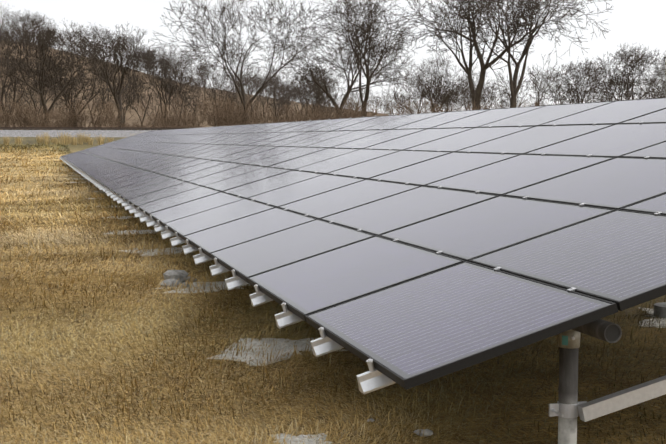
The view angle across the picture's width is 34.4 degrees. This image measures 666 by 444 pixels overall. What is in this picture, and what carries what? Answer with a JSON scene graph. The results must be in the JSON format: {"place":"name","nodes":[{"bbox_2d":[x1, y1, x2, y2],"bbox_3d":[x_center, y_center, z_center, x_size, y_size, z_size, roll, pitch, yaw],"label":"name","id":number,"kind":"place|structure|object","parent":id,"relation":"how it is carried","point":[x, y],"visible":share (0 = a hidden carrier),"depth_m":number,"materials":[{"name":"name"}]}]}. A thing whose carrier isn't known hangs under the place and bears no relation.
{"place":"outdoors","nodes":[
{"label":"outdoors","id":0,"kind":"place"},
{"bbox_2d":[0,140,72,166],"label":"dry grass","id":1,"kind":"structure","parent":0,"point":[31,151],"depth_m":72.12,"materials":[{"name":"plant"}]},
{"bbox_2d":[0,137,124,144],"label":"grass","id":2,"kind":"structure","parent":0,"point":[29,140],"depth_m":97.51,"materials":[{"name":"green"}]},
{"bbox_2d":[3,130,134,144],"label":"tall dry grass tufts","id":3,"kind":"object","parent":2,"relation":"on","point":[66,139],"visible":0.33,"depth_m":96.55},
{"bbox_2d":[0,130,156,136],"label":"road","id":4,"kind":"structure","parent":2,"relation":"on","point":[53,133],"depth_m":99.91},
{"bbox_2d":[3,129,171,129],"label":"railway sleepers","id":5,"kind":"object","parent":4,"relation":"on","point":[98,129],"visible":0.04,"depth_m":102.02,"materials":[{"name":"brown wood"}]},
{"bbox_2d":[0,127,186,128],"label":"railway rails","id":6,"kind":"object","parent":5,"relation":"on","point":[82,128],"depth_m":101.65,"materials":[{"name":"grey metal"}]},
{"bbox_2d":[0,41,665,443],"bbox_3d":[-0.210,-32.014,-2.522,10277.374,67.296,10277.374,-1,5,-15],"label":"ground","id":7,"kind":"structure","parent":0,"point":[484,417],"depth_m":7.26,"materials":[{"name":"plant"}]},
{"bbox_2d":[0,23,20,69],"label":"hill tree","id":8,"kind":"object","parent":7,"relation":"on","point":[7,37],"visible":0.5,"depth_m":463.18,"materials":[{"name":"brown plant"}]},
{"bbox_2d":[0,87,30,129],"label":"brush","id":9,"kind":"object","parent":7,"relation":"on","point":[9,95],"visible":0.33,"depth_m":286.71,"materials":[{"name":"brown plant"}]},
{"bbox_2d":[0,96,34,129],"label":"brush","id":10,"kind":"object","parent":7,"relation":"on","point":[11,112],"visible":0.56,"depth_m":118.35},
{"bbox_2d":[0,96,35,129],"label":"brush","id":11,"kind":"object","parent":7,"relation":"on","point":[13,115],"visible":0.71,"depth_m":114.17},
{"bbox_2d":[0,23,35,58],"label":"hill tree","id":12,"kind":"object","parent":7,"relation":"on","point":[19,36],"visible":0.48,"depth_m":470.52,"materials":[{"name":"brown plant"}]},
{"bbox_2d":[0,82,46,113],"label":"tree","id":13,"kind":"object","parent":7,"relation":"on","point":[21,97],"visible":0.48,"depth_m":256.48,"materials":[{"name":"brown plant"}]},
{"bbox_2d":[6,10,47,48],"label":"hill tree","id":14,"kind":"object","parent":7,"relation":"on","point":[24,19],"visible":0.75,"depth_m":518.38,"materials":[{"name":"brown plant"}]},
{"bbox_2d":[10,102,45,129],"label":"brush","id":15,"kind":"object","parent":7,"relation":"on","point":[30,115],"visible":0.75,"depth_m":114.06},
{"bbox_2d":[0,45,57,129],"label":"tree","id":16,"kind":"object","parent":7,"relation":"on","point":[15,82],"visible":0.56,"depth_m":189.86,"materials":[{"name":"brown plant"}]},
{"bbox_2d":[2,50,65,129],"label":"tree","id":17,"kind":"object","parent":7,"relation":"on","point":[32,95],"visible":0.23,"depth_m":192.57,"materials":[{"name":"brown plant"}]},
{"bbox_2d":[19,84,60,116],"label":"tree","id":18,"kind":"object","parent":7,"relation":"on","point":[40,97],"visible":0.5,"depth_m":328.68,"materials":[{"name":"brown plant"}]},
{"bbox_2d":[26,13,58,34],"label":"hill tree","id":19,"kind":"object","parent":7,"relation":"on","point":[41,22],"visible":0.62,"depth_m":557.10,"materials":[{"name":"brown plant"}]},
{"bbox_2d":[26,111,62,129],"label":"brush","id":20,"kind":"object","parent":7,"relation":"on","point":[43,122],"visible":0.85,"depth_m":111.55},
{"bbox_2d":[0,20,113,129],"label":"tree","id":21,"kind":"object","parent":7,"relation":"on","point":[39,46],"visible":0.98,"depth_m":169.36,"materials":[{"name":"brown plant"}]},
{"bbox_2d":[47,107,70,129],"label":"brush","id":22,"kind":"object","parent":7,"relation":"on","point":[63,122],"visible":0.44,"depth_m":115.02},
{"bbox_2d":[49,109,87,129],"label":"brush","id":23,"kind":"object","parent":7,"relation":"on","point":[72,124],"visible":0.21,"depth_m":119.61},
{"bbox_2d":[53,95,92,129],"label":"brush","id":24,"kind":"object","parent":7,"relation":"on","point":[75,110],"visible":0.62,"depth_m":119.94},
{"bbox_2d":[44,68,104,129],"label":"tree","id":25,"kind":"object","parent":7,"relation":"on","point":[75,95],"visible":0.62,"depth_m":204.65,"materials":[{"name":"brown plant"}]},
{"bbox_2d":[61,18,87,53],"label":"hill tree","id":26,"kind":"object","parent":7,"relation":"on","point":[73,29],"visible":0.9,"depth_m":543.80,"materials":[{"name":"brown plant"}]},
{"bbox_2d":[8,30,144,129],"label":"tree","id":27,"kind":"object","parent":7,"relation":"on","point":[61,86],"visible":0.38,"depth_m":204.26,"materials":[{"name":"brown plant"}]},
{"bbox_2d":[68,110,99,126],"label":"brush","id":28,"kind":"object","parent":7,"relation":"on","point":[79,119],"visible":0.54,"depth_m":120.20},
{"bbox_2d":[80,82,113,129],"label":"tree","id":29,"kind":"object","parent":7,"relation":"on","point":[93,88],"visible":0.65,"depth_m":208.57,"materials":[{"name":"brown plant"}]},
{"bbox_2d":[85,99,120,129],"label":"brush","id":30,"kind":"object","parent":7,"relation":"on","point":[101,120],"visible":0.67,"depth_m":120.47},
{"bbox_2d":[85,101,133,129],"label":"brush","id":31,"kind":"object","parent":7,"relation":"on","point":[111,121],"visible":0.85,"depth_m":109.46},
{"bbox_2d":[62,23,168,126],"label":"tree","id":32,"kind":"object","parent":7,"relation":"on","point":[132,59],"visible":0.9,"depth_m":179.16,"materials":[{"name":"brown plant"}]},
{"bbox_2d":[100,75,139,123],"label":"tree","id":33,"kind":"object","parent":7,"relation":"on","point":[122,98],"visible":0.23,"depth_m":364.52,"materials":[{"name":"brown plant"}]},
{"bbox_2d":[104,68,150,119],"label":"tree","id":34,"kind":"object","parent":7,"relation":"on","point":[135,94],"visible":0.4,"depth_m":243.86,"materials":[{"name":"brown plant"}]},
{"bbox_2d":[121,78,157,126],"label":"tree","id":35,"kind":"object","parent":7,"relation":"on","point":[140,84],"visible":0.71,"depth_m":218.81,"materials":[{"name":"brown plant"}]},
{"bbox_2d":[137,87,164,124],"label":"tree","id":36,"kind":"object","parent":7,"relation":"on","point":[152,103],"visible":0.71,"depth_m":333.40,"materials":[{"name":"brown plant"}]},
{"bbox_2d":[128,101,178,127],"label":"brush","id":37,"kind":"object","parent":7,"relation":"on","point":[142,116],"visible":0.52,"depth_m":116.61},
{"bbox_2d":[123,47,201,126],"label":"tree","id":38,"kind":"object","parent":7,"relation":"on","point":[164,76],"visible":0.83,"depth_m":217.26,"materials":[{"name":"brown plant"}]},
{"bbox_2d":[152,103,193,129],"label":"brush","id":39,"kind":"object","parent":7,"relation":"on","point":[170,117],"visible":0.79,"depth_m":114.02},
{"bbox_2d":[162,71,197,126],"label":"tree","id":40,"kind":"object","parent":7,"relation":"on","point":[180,93],"visible":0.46,"depth_m":234.81,"materials":[{"name":"brown plant"}]},
{"bbox_2d":[164,44,196,79],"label":"hill tree","id":41,"kind":"object","parent":7,"relation":"on","point":[180,58],"visible":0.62,"depth_m":505.52,"materials":[{"name":"brown plant"}]},
{"bbox_2d":[169,95,206,125],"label":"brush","id":42,"kind":"object","parent":7,"relation":"on","point":[187,109],"visible":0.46,"depth_m":349.75,"materials":[{"name":"brown plant"}]},
{"bbox_2d":[175,79,209,120],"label":"hill tree","id":43,"kind":"object","parent":7,"relation":"on","point":[193,90],"visible":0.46,"depth_m":396.46,"materials":[{"name":"brown plant"}]},
{"bbox_2d":[180,112,206,127],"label":"brush","id":44,"kind":"object","parent":7,"relation":"on","point":[193,124],"visible":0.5,"depth_m":112.03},
{"bbox_2d":[174,79,213,117],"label":"hill tree","id":45,"kind":"object","parent":7,"relation":"on","point":[195,88],"visible":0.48,"depth_m":415.68,"materials":[{"name":"brown plant"}]},
{"bbox_2d":[167,95,225,123],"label":"brush","id":46,"kind":"object","parent":7,"relation":"on","point":[202,113],"visible":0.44,"depth_m":120.67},
{"bbox_2d":[174,82,240,118],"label":"tree","id":47,"kind":"object","parent":7,"relation":"on","point":[194,104],"visible":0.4,"depth_m":314.36,"materials":[{"name":"brown plant"}]},
{"bbox_2d":[191,74,223,98],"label":"hill tree","id":48,"kind":"object","parent":7,"relation":"on","point":[206,81],"visible":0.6,"depth_m":483.28,"materials":[{"name":"brown plant"}]},
{"bbox_2d":[193,92,235,126],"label":"brush","id":49,"kind":"object","parent":7,"relation":"on","point":[211,112],"visible":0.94,"depth_m":113.10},
{"bbox_2d":[196,61,239,120],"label":"tree","id":50,"kind":"object","parent":7,"relation":"on","point":[216,80],"visible":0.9,"depth_m":219.73,"materials":[{"name":"brown plant"}]},
{"bbox_2d":[197,100,238,126],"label":"brush","id":51,"kind":"object","parent":7,"relation":"on","point":[219,115],"visible":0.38,"depth_m":118.41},
{"bbox_2d":[60,157,395,393],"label":"racking rails","id":52,"kind":"object","parent":7,"relation":"on","point":[368,382],"visible":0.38,"depth_m":7.13,"materials":[{"name":"metal"}]},
{"bbox_2d":[62,98,665,389],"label":"solar panel frames","id":53,"kind":"structure","parent":52,"relation":"attached to","point":[614,306],"depth_m":6.63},
{"bbox_2d":[60,98,661,371],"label":"panel clamps","id":54,"kind":"object","parent":53,"relation":"attached to","point":[323,335],"visible":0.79,"depth_m":9.54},
{"bbox_2d":[61,98,665,378],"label":"solar panels","id":55,"kind":"object","parent":53,"relation":"in","point":[414,327],"visible":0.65,"depth_m":8.14,"materials":[{"name":"glass"}]},
{"bbox_2d":[209,96,249,125],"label":"brush","id":56,"kind":"object","parent":7,"relation":"on","point":[229,120],"visible":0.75,"depth_m":114.64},
{"bbox_2d":[209,95,253,126],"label":"brush","id":57,"kind":"object","parent":7,"relation":"on","point":[229,109],"visible":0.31,"depth_m":118.51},
{"bbox_2d":[209,78,268,116],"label":"tree","id":58,"kind":"object","parent":7,"relation":"on","point":[238,85],"visible":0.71,"depth_m":238.87,"materials":[{"name":"brown plant"}]},
{"bbox_2d":[220,95,264,124],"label":"brush","id":59,"kind":"object","parent":7,"relation":"on","point":[249,103],"visible":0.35,"depth_m":117.06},
{"bbox_2d":[230,61,261,93],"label":"hill tree","id":60,"kind":"object","parent":7,"relation":"on","point":[248,71],"visible":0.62,"depth_m":645.57,"materials":[{"name":"brown plant"}]},
{"bbox_2d":[61,168,432,436],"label":"spoil clods","id":61,"kind":"object","parent":7,"relation":"on","point":[179,276],"visible":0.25,"depth_m":11.00,"materials":[{"name":"stone"}]},
{"bbox_2d":[227,73,272,115],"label":"hill tree","id":62,"kind":"object","parent":7,"relation":"on","point":[245,79],"visible":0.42,"depth_m":439.11,"materials":[{"name":"brown plant"}]},
{"bbox_2d":[149,0,351,123],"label":"tree","id":63,"kind":"object","parent":7,"relation":"on","point":[224,36],"visible":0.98,"depth_m":181.85,"materials":[{"name":"brown plant"}]},
{"bbox_2d":[232,100,275,124],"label":"brush","id":64,"kind":"object","parent":7,"relation":"on","point":[254,121],"visible":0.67,"depth_m":115.92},
{"bbox_2d":[248,74,278,116],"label":"hill tree","id":65,"kind":"object","parent":7,"relation":"on","point":[262,90],"visible":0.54,"depth_m":449.32,"materials":[{"name":"brown plant"}]},
{"bbox_2d":[252,100,292,123],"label":"brush","id":66,"kind":"object","parent":7,"relation":"on","point":[274,114],"visible":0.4,"depth_m":118.42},
{"bbox_2d":[259,64,294,93],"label":"hill tree","id":67,"kind":"object","parent":7,"relation":"on","point":[264,67],"visible":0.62,"depth_m":609.37,"materials":[{"name":"brown plant"}]},
{"bbox_2d":[257,84,298,115],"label":"tree","id":68,"kind":"object","parent":7,"relation":"on","point":[276,101],"visible":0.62,"depth_m":344.75,"materials":[{"name":"brown plant"}]},
{"bbox_2d":[258,66,302,122],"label":"tree","id":69,"kind":"object","parent":7,"relation":"on","point":[279,87],"visible":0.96,"depth_m":225.55,"materials":[{"name":"brown plant"}]},
{"bbox_2d":[272,104,310,122],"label":"brush","id":70,"kind":"object","parent":7,"relation":"on","point":[297,115],"visible":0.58,"depth_m":116.77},
{"bbox_2d":[267,82,324,113],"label":"tree","id":71,"kind":"object","parent":7,"relation":"on","point":[297,98],"visible":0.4,"depth_m":357.55,"materials":[{"name":"brown plant"}]},
{"bbox_2d":[74,180,521,443],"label":"dry grass patch rims","id":72,"kind":"object","parent":7,"relation":"on","point":[202,279],"visible":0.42,"depth_m":11.21,"materials":[{"name":"plant"}]},
{"bbox_2d":[283,57,343,119],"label":"tree","id":73,"kind":"object","parent":7,"relation":"on","point":[304,96],"visible":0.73,"depth_m":228.60,"materials":[{"name":"brown plant"}]},
{"bbox_2d":[302,105,332,120],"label":"brush","id":74,"kind":"object","parent":7,"relation":"on","point":[313,112],"visible":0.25,"depth_m":119.43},
{"bbox_2d":[303,102,335,119],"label":"brush","id":75,"kind":"object","parent":7,"relation":"on","point":[320,111],"visible":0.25,"depth_m":119.74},
{"bbox_2d":[304,73,349,116],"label":"tree","id":76,"kind":"object","parent":7,"relation":"on","point":[326,95],"visible":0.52,"depth_m":232.32,"materials":[{"name":"brown plant"}]},
{"bbox_2d":[313,83,358,117],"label":"tree","id":77,"kind":"object","parent":7,"relation":"on","point":[334,96],"visible":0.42,"depth_m":301.88,"materials":[{"name":"brown plant"}]},
{"bbox_2d":[319,98,359,118],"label":"brush","id":78,"kind":"object","parent":7,"relation":"on","point":[334,112],"visible":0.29,"depth_m":121.33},
{"bbox_2d":[334,95,369,118],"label":"brush","id":79,"kind":"object","parent":7,"relation":"on","point":[353,114],"visible":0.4,"depth_m":117.23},
{"bbox_2d":[279,10,431,118],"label":"tree","id":80,"kind":"object","parent":7,"relation":"on","point":[350,86],"visible":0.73,"depth_m":201.55,"materials":[{"name":"brown plant"}]},
{"bbox_2d":[341,85,380,113],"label":"tree","id":81,"kind":"object","parent":7,"relation":"on","point":[363,99],"visible":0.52,"depth_m":222.90,"materials":[{"name":"brown plant"}]},
{"bbox_2d":[296,0,430,116],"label":"tree","id":82,"kind":"object","parent":7,"relation":"on","point":[351,11],"visible":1,"depth_m":181.08,"materials":[{"name":"brown plant"}]},
{"bbox_2d":[65,170,665,443],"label":"spoil patches","id":83,"kind":"object","parent":7,"relation":"on","point":[285,347],"visible":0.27,"depth_m":7.76,"materials":[{"name":"gravel"}]},
{"bbox_2d":[339,92,400,117],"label":"brush","id":84,"kind":"object","parent":7,"relation":"on","point":[373,110],"visible":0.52,"depth_m":118.38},
{"bbox_2d":[376,91,406,114],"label":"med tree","id":85,"kind":"object","parent":7,"relation":"on","point":[389,100],"visible":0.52,"depth_m":368.37,"materials":[{"name":"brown plant"}]},
{"bbox_2d":[382,86,415,114],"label":"tree","id":86,"kind":"object","parent":7,"relation":"on","point":[403,106],"visible":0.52,"depth_m":250.97,"materials":[{"name":"brown plant"}]},
{"bbox_2d":[381,97,422,115],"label":"brush","id":87,"kind":"object","parent":7,"relation":"on","point":[402,112],"visible":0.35,"depth_m":120.21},
{"bbox_2d":[383,71,432,112],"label":"tree","id":88,"kind":"object","parent":7,"relation":"on","point":[414,96],"visible":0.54,"depth_m":257.17,"materials":[{"name":"brown plant"}]},
{"bbox_2d":[412,95,442,113],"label":"brush","id":89,"kind":"object","parent":7,"relation":"on","point":[424,106],"visible":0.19,"depth_m":120.97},
{"bbox_2d":[407,94,457,113],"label":"bush","id":90,"kind":"object","parent":7,"relation":"on","point":[419,105],"visible":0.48,"depth_m":255.04,"materials":[{"name":"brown plant"}]},
{"bbox_2d":[405,50,486,111],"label":"bush","id":91,"kind":"object","parent":7,"relation":"on","point":[437,90],"visible":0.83,"depth_m":236.83,"materials":[{"name":"brown plant"}]},
{"bbox_2d":[425,83,483,111],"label":"bush","id":92,"kind":"object","parent":7,"relation":"on","point":[450,98],"visible":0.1,"depth_m":368.77,"materials":[{"name":"brown plant"}]},
{"bbox_2d":[445,70,501,109],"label":"tree","id":93,"kind":"object","parent":7,"relation":"on","point":[466,83],"visible":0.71,"depth_m":232.09,"materials":[{"name":"brown plant"}]},
{"bbox_2d":[456,81,509,108],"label":"bush","id":94,"kind":"object","parent":7,"relation":"on","point":[486,97],"visible":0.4,"depth_m":286.42,"materials":[{"name":"brown plant"}]},
{"bbox_2d":[387,0,581,109],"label":"tree","id":95,"kind":"object","parent":7,"relation":"on","point":[476,95],"visible":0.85,"depth_m":168.39,"materials":[{"name":"brown plant"}]},
{"bbox_2d":[476,82,510,107],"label":"tree","id":96,"kind":"object","parent":7,"relation":"on","point":[508,94],"visible":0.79,"depth_m":230.20,"materials":[{"name":"brown plant"}]},
{"bbox_2d":[495,69,531,106],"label":"tree","id":97,"kind":"object","parent":7,"relation":"on","point":[516,87],"visible":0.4,"depth_m":283.31,"materials":[{"name":"brown plant"}]},
{"bbox_2d":[434,0,613,107],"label":"tree","id":98,"kind":"object","parent":7,"relation":"on","point":[514,93],"visible":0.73,"depth_m":166.31,"materials":[{"name":"brown plant"}]},
{"bbox_2d":[520,54,566,105],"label":"tree","id":99,"kind":"object","parent":7,"relation":"on","point":[539,88],"visible":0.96,"depth_m":201.57,"materials":[{"name":"brown plant"}]},
{"bbox_2d":[528,69,582,105],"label":"tree","id":100,"kind":"object","parent":7,"relation":"on","point":[555,90],"visible":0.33,"depth_m":259.17,"materials":[{"name":"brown plant"}]},
{"bbox_2d":[558,347,577,443],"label":"racking posts","id":101,"kind":"object","parent":7,"relation":"on","point":[568,386],"depth_m":5.11,"materials":[{"name":"metal"}]},
{"bbox_2d":[549,337,586,417],"bbox_3d":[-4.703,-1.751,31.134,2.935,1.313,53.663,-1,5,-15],"label":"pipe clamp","id":102,"kind":"object","parent":101,"relation":"attached to","point":[564,410],"visible":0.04,"depth_m":5.11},
{"bbox_2d":[577,375,665,421],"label":"racking braces","id":103,"kind":"object","parent":102,"relation":"attached to","point":[620,400],"visible":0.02,"depth_m":5.11,"materials":[{"name":"metal"}]},
{"bbox_2d":[558,329,579,348],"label":"racking post caps","id":104,"kind":"object","parent":101,"relation":"on","point":[573,344],"visible":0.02,"depth_m":5.07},
{"bbox_2d":[572,319,621,342],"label":"racking pipes","id":105,"kind":"object","parent":104,"relation":"on","point":[597,328],"visible":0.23,"depth_m":4.79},
{"bbox_2d":[605,325,619,341],"bbox_3d":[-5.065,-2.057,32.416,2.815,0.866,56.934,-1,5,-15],"label":"pipe opening","id":106,"kind":"object","parent":105,"relation":"attached to","point":[612,333],"visible":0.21,"depth_m":4.73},
{"bbox_2d":[531,56,621,105],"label":"bush","id":107,"kind":"object","parent":7,"relation":"on","point":[575,89],"visible":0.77,"depth_m":217.76,"materials":[{"name":"brown plant"}]},
{"bbox_2d":[578,77,618,102],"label":"tree","id":108,"kind":"object","parent":7,"relation":"on","point":[594,93],"visible":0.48,"depth_m":220.40,"materials":[{"name":"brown plant"}]},
{"bbox_2d":[577,70,653,101],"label":"bush","id":109,"kind":"object","parent":7,"relation":"on","point":[604,98],"visible":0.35,"depth_m":225.76,"materials":[{"name":"brown plant"}]},
{"bbox_2d":[581,43,665,101],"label":"bush","id":110,"kind":"object","parent":7,"relation":"on","point":[627,84],"visible":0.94,"depth_m":203.31,"materials":[{"name":"brown plant"}]},
{"bbox_2d":[633,52,665,97],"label":"bush","id":111,"kind":"object","parent":7,"relation":"on","point":[660,72],"visible":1,"depth_m":195.22,"materials":[{"name":"brown plant"}]},
{"bbox_2d":[635,70,665,98],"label":"tree","id":112,"kind":"object","parent":7,"relation":"on","point":[649,87],"visible":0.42,"depth_m":257.31,"materials":[{"name":"brown plant"}]},
{"bbox_2d":[638,65,665,98],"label":"tree","id":113,"kind":"object","parent":7,"relation":"on","point":[659,92],"visible":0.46,"depth_m":225.88,"materials":[{"name":"brown plant"}]},
{"bbox_2d":[653,302,665,317],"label":"concrete piers","id":114,"kind":"structure","parent":7,"relation":"on","point":[660,308],"depth_m":9.04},
{"bbox_2d":[0,0,665,114],"label":"sky","id":115,"kind":"structure","parent":0,"point":[630,22],"materials":[{"name":"white"}]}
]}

